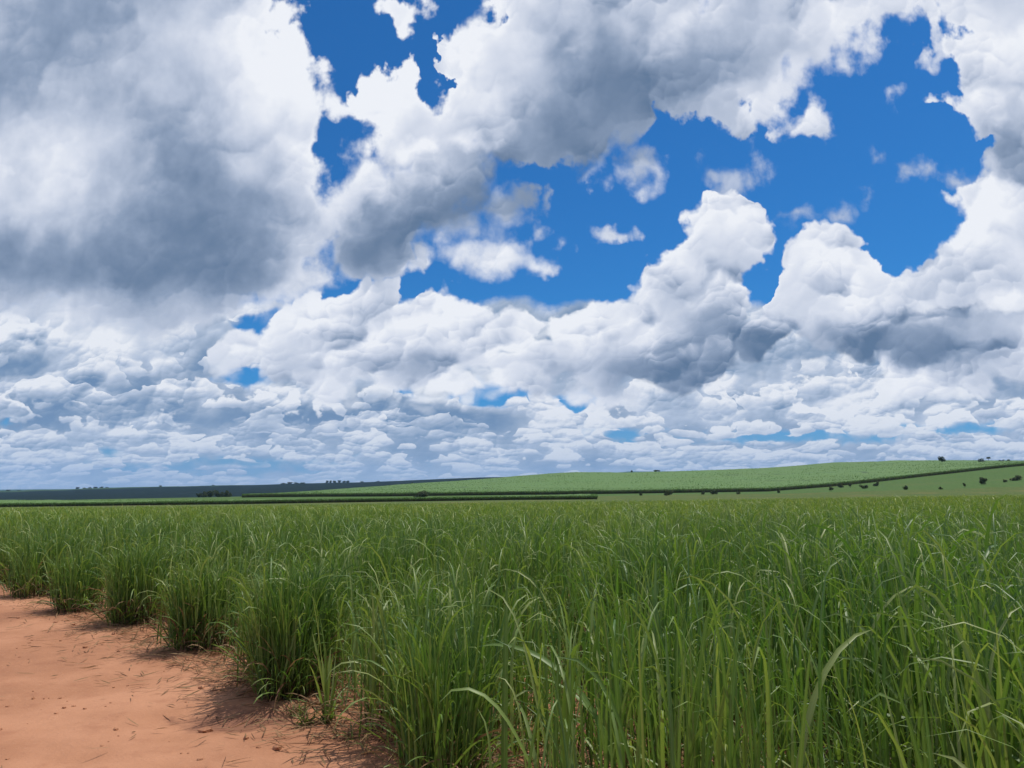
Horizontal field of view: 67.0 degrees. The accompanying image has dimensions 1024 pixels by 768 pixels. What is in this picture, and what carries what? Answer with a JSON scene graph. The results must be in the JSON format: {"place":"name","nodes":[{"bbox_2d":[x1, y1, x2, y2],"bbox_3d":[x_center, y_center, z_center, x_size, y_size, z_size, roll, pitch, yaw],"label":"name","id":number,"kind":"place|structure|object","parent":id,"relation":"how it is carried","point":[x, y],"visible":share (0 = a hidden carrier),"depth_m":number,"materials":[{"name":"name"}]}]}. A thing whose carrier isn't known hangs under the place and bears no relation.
{"place":"outdoors","nodes":[
{"label":"outdoors","id":0,"kind":"place"},
{"bbox_2d":[0,493,1023,767],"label":"sugarcane field","id":1,"kind":"structure","parent":0,"point":[884,631],"depth_m":5.28,"materials":[{"name":"plant"}]},
{"bbox_2d":[0,466,1023,767],"bbox_3d":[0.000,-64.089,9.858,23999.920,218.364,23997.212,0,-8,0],"label":"ground","id":2,"kind":"structure","parent":0,"point":[36,732],"depth_m":6.44,"materials":[{"name":"red soil"}]},
{"bbox_2d":[0,524,50,583],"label":"sugarcane clump","id":3,"kind":"object","parent":2,"relation":"on","point":[3,556],"visible":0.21,"depth_m":14.27,"materials":[{"name":"plant"}]},
{"bbox_2d":[0,521,104,598],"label":"sugarcane clump","id":4,"kind":"object","parent":2,"relation":"on","point":[27,581],"visible":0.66,"depth_m":12.02,"materials":[{"name":"plant"}]},
{"bbox_2d":[30,541,110,613],"bbox_3d":[-6.001,2.698,10.770,1.224,1.100,1.269,3,-8,-19],"label":"sugarcane clump","id":5,"kind":"object","parent":2,"relation":"on","point":[74,583],"visible":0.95,"depth_m":10.55,"materials":[{"name":"plant"}]},
{"bbox_2d":[72,531,183,628],"bbox_3d":[-4.708,2.518,9.707,1.362,1.283,1.415,-4,-8,26],"label":"sugarcane clump","id":6,"kind":"object","parent":2,"relation":"on","point":[116,587],"visible":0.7,"depth_m":9.40,"materials":[{"name":"plant"}]},
{"bbox_2d":[0,599,377,759],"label":"soil clods","id":7,"kind":"object","parent":2,"relation":"on","point":[206,729],"visible":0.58,"depth_m":5.55,"materials":[{"name":"orange soil"}]},
{"bbox_2d":[139,551,250,655],"bbox_3d":[-3.288,2.333,8.262,1.239,1.082,1.251,0,-8,0],"label":"sugarcane clump","id":8,"kind":"object","parent":2,"relation":"on","point":[188,613],"visible":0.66,"depth_m":7.99,"materials":[{"name":"plant"}]},
{"bbox_2d":[203,491,214,496],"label":"tree","id":9,"kind":"object","parent":2,"relation":"on","point":[209,494],"visible":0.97,"depth_m":681.48,"materials":[{"name":"green plant"}]},
{"bbox_2d":[214,490,221,496],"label":"tree","id":10,"kind":"object","parent":2,"relation":"on","point":[217,494],"visible":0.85,"depth_m":696.05,"materials":[{"name":"green plant"}]},
{"bbox_2d":[220,490,229,496],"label":"tree","id":11,"kind":"object","parent":2,"relation":"on","point":[226,494],"visible":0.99,"depth_m":687.69,"materials":[{"name":"green plant"}]},
{"bbox_2d":[201,548,385,714],"bbox_3d":[-1.794,2.038,6.460,1.525,1.246,1.435,3,-8,-22],"label":"sugarcane clump","id":12,"kind":"object","parent":2,"relation":"on","point":[288,635],"visible":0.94,"depth_m":6.18,"materials":[{"name":"plant"}]},
{"bbox_2d":[0,494,597,506],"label":"valley cane field","id":13,"kind":"structure","parent":2,"relation":"on","point":[25,503],"depth_m":296.38,"materials":[{"name":"green plant"}]},
{"bbox_2d":[283,696,319,716],"bbox_3d":[-1.617,2.449,5.848,0.212,0.150,0.245,-3,-8,22],"label":"weed tuft","id":14,"kind":"object","parent":2,"relation":"on","point":[295,706],"visible":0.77,"depth_m":5.83,"materials":[{"name":"plant"}]},
{"bbox_2d":[289,701,321,727],"bbox_3d":[-1.488,2.422,5.607,0.295,0.219,0.264,0,-8,0],"label":"weed tuft","id":15,"kind":"object","parent":2,"relation":"on","point":[305,721],"visible":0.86,"depth_m":5.60,"materials":[{"name":"plant"}]},
{"bbox_2d":[290,633,362,723],"bbox_3d":[-1.363,2.169,5.708,0.582,0.637,0.455,3,-8,-20],"label":"cane shoot","id":16,"kind":"object","parent":2,"relation":"on","point":[331,710],"visible":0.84,"depth_m":5.68,"materials":[{"name":"green plant"}]},
{"bbox_2d":[333,718,378,741],"bbox_3d":[-1.061,2.384,5.325,0.304,0.151,0.309,-2,-8,12],"label":"weed tuft","id":17,"kind":"object","parent":2,"relation":"on","point":[351,731],"visible":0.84,"depth_m":5.33,"materials":[{"name":"plant"}]},
{"bbox_2d":[0,582,830,767],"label":"leaf litter","id":18,"kind":"object","parent":2,"relation":"on","point":[233,672],"visible":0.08,"depth_m":6.58,"materials":[{"name":"brown plant"}]},
{"bbox_2d":[413,490,429,496],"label":"bush","id":19,"kind":"object","parent":2,"relation":"on","point":[423,493],"visible":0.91,"depth_m":434.37,"materials":[{"name":"green plant"}]},
{"bbox_2d":[316,568,541,767],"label":"sugarcane clump","id":20,"kind":"object","parent":2,"relation":"on","point":[427,726],"visible":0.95,"depth_m":4.26,"materials":[{"name":"plant"}]},
{"bbox_2d":[242,460,1023,497],"bbox_3d":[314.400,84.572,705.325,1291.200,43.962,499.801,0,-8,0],"label":"hillside cane field","id":21,"kind":"structure","parent":2,"relation":"on","point":[832,474],"depth_m":615.90,"materials":[{"name":"green plant"}]},
{"bbox_2d":[938,456,945,461],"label":"tree","id":22,"kind":"object","parent":2,"relation":"on","point":[941,458],"visible":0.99,"depth_m":815.04,"materials":[{"name":"green plant"}]},
{"bbox_2d":[979,477,987,483],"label":"shrub","id":23,"kind":"object","parent":2,"relation":"on","point":[982,480],"visible":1,"depth_m":376.38,"materials":[{"name":"green plant"}]},
{"bbox_2d":[1009,475,1022,480],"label":"shrub","id":24,"kind":"object","parent":2,"relation":"on","point":[1015,478],"visible":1,"depth_m":396.57,"materials":[{"name":"green plant"}]},
{"bbox_2d":[0,0,1023,489],"label":"sky","id":25,"kind":"structure","parent":0,"point":[243,242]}
]}

